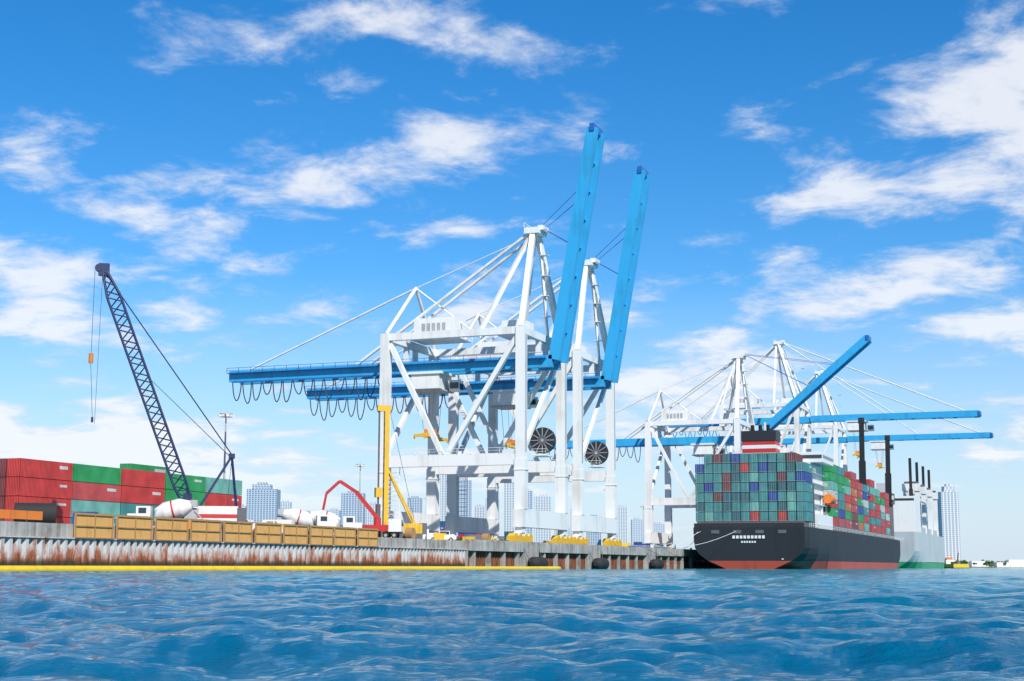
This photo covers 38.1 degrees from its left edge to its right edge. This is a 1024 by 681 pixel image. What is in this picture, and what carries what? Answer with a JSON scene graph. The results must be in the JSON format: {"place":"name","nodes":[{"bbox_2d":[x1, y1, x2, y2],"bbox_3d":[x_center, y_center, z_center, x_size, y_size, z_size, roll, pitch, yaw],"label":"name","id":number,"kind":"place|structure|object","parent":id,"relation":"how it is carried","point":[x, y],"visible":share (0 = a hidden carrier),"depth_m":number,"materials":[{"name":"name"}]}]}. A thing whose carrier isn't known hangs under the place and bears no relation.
{"place":"outdoors","nodes":[
{"label":"outdoors","id":0,"kind":"place"},
{"bbox_2d":[0,512,959,568],"bbox_3d":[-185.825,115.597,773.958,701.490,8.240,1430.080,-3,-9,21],"label":"quay wall","id":1,"kind":"structure","parent":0,"point":[89,539],"depth_m":196.26,"materials":[{"name":"concrete"}]},
{"bbox_2d":[0,503,189,528],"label":"site tank and barriers","id":2,"kind":"object","parent":1,"relation":"on","point":[35,512],"visible":0.56,"depth_m":171.47,"materials":[{"name":"metal"}]},
{"bbox_2d":[127,499,202,524],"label":"cement mixer truck","id":3,"kind":"object","parent":1,"relation":"on","point":[178,508],"visible":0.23,"depth_m":190.86,"materials":[{"name":"metal"}]},
{"bbox_2d":[88,263,246,529],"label":"crawler crane","id":4,"kind":"object","parent":1,"relation":"on","point":[229,513],"visible":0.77,"depth_m":196.04,"materials":[{"name":"black metal"}]},
{"bbox_2d":[0,458,503,540],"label":"shipping containers","id":5,"kind":"object","parent":1,"relation":"on","point":[68,489],"visible":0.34,"depth_m":234.04,"materials":[{"name":"red metal"}]},
{"bbox_2d":[246,519,266,531],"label":"pickup truck","id":6,"kind":"object","parent":1,"relation":"on","point":[253,526],"visible":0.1,"depth_m":205.86,"materials":[{"name":"metal"}]},
{"bbox_2d":[262,520,294,524],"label":"service van","id":7,"kind":"object","parent":1,"relation":"on","point":[282,522],"visible":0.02,"depth_m":217.35,"materials":[{"name":"metal"}]},
{"bbox_2d":[276,508,335,530],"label":"cement mixer truck","id":8,"kind":"object","parent":1,"relation":"on","point":[300,517],"visible":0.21,"depth_m":221.97,"materials":[{"name":"metal"}]},
{"bbox_2d":[307,510,361,535],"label":"cement mixer truck","id":9,"kind":"object","parent":1,"relation":"on","point":[348,521],"visible":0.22,"depth_m":227.88,"materials":[{"name":"metal"}]},
{"bbox_2d":[322,480,403,537],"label":"concrete pump truck","id":10,"kind":"object","parent":1,"relation":"on","point":[393,528],"visible":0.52,"depth_m":242.97,"materials":[{"name":"metal"}]},
{"bbox_2d":[374,405,426,538],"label":"piling rig","id":11,"kind":"object","parent":1,"relation":"on","point":[421,529],"visible":0.8,"depth_m":254.57,"materials":[{"name":"yellow paint"}]},
{"bbox_2d":[227,123,604,543],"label":"gantry crane","id":12,"kind":"object","parent":1,"relation":"on","point":[433,375],"visible":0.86,"depth_m":315.74,"materials":[{"name":"white paint"}]},
{"bbox_2d":[426,531,455,539],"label":"pickup truck","id":13,"kind":"object","parent":1,"relation":"on","point":[448,536],"visible":0.56,"depth_m":271.09,"materials":[{"name":"metal"}]},
{"bbox_2d":[252,521,675,548],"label":"construction equipment","id":14,"kind":"object","parent":1,"relation":"on","point":[410,533],"visible":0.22,"depth_m":270.73,"materials":[{"name":"orange paint"}]},
{"bbox_2d":[305,166,650,545],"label":"gantry crane","id":15,"kind":"object","parent":1,"relation":"on","point":[500,394],"visible":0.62,"depth_m":348.35,"materials":[{"name":"white paint"}]},
{"bbox_2d":[218,413,932,542],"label":"mast lights","id":16,"kind":"object","parent":1,"relation":"on","point":[226,415],"visible":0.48,"depth_m":354.35,"materials":[{"name":"grey paint"}]},
{"bbox_2d":[524,549,706,568],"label":"dock fenders","id":17,"kind":"object","parent":1,"relation":"attached to","point":[600,563],"visible":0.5,"depth_m":328.60,"materials":[{"name":"rubber"}]},
{"bbox_2d":[630,542,650,546],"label":"pickup truck","id":18,"kind":"object","parent":1,"relation":"on","point":[638,544],"visible":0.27,"depth_m":389.07,"materials":[{"name":"metal"}]},
{"bbox_2d":[651,544,666,547],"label":"car","id":19,"kind":"object","parent":1,"relation":"on","point":[661,546],"visible":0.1,"depth_m":424.15,"materials":[{"name":"metal"}]},
{"bbox_2d":[549,335,871,548],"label":"gantry crane","id":20,"kind":"object","parent":1,"relation":"on","point":[702,446],"visible":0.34,"depth_m":502.63,"materials":[{"name":"white paint"}]},
{"bbox_2d":[661,338,981,458],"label":"gantry crane","id":21,"kind":"object","parent":1,"relation":"on","point":[806,418],"visible":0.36,"depth_m":605.33,"materials":[{"name":"white paint"}]},
{"bbox_2d":[719,369,993,470],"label":"gantry crane","id":22,"kind":"object","parent":1,"relation":"on","point":[839,435],"visible":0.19,"depth_m":697.32,"materials":[{"name":"white paint"}]},
{"bbox_2d":[0,568,1023,680],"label":"sea water","id":23,"kind":"structure","parent":0,"point":[922,624],"depth_m":16.07,"materials":[{"name":"blue liquid"}]},
{"bbox_2d":[0,566,560,570],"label":"floating boom","id":24,"kind":"object","parent":23,"relation":"on","point":[69,568],"visible":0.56,"depth_m":184.50,"materials":[{"name":"yellow plastic"}]},
{"bbox_2d":[628,417,903,568],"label":"container ship","id":25,"kind":"object","parent":23,"relation":"on","point":[764,500],"visible":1,"depth_m":402.52,"materials":[{"name":"black metal"}]},
{"bbox_2d":[0,0,1023,566],"label":"sky","id":26,"kind":"structure","parent":0,"point":[253,179],"materials":[{"name":"blue"}]},
{"bbox_2d":[969,560,1023,567],"bbox_3d":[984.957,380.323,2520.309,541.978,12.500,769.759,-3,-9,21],"label":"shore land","id":27,"kind":"structure","parent":0,"point":[1015,564],"depth_m":2325.54,"materials":[{"name":"white"}]},
{"bbox_2d":[242,475,960,560],"bbox_3d":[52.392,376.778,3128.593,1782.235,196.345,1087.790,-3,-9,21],"label":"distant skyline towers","id":28,"kind":"structure","parent":27,"relation":"on","point":[263,500],"depth_m":2872.76,"materials":[{"name":"grey glass"}]},
{"bbox_2d":[956,560,1006,566],"bbox_3d":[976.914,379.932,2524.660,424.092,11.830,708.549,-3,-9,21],"label":"shore trees","id":29,"kind":"object","parent":27,"relation":"on","point":[991,563],"visible":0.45,"depth_m":2307.49,"materials":[{"name":"green plant"}]},
{"label":"sea water","id":30,"kind":"structure","parent":0,"visible":0},
{"bbox_2d":[876,458,944,567],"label":"ship","id":31,"kind":"object","parent":30,"relation":"on","point":[921,545],"visible":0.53,"depth_m":679.94,"materials":[{"name":"white metal"}]},
{"bbox_2d":[944,552,968,567],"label":"tugboat","id":32,"kind":"object","parent":30,"relation":"on","point":[950,563],"visible":0.83,"depth_m":881.08,"materials":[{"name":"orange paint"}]}
]}

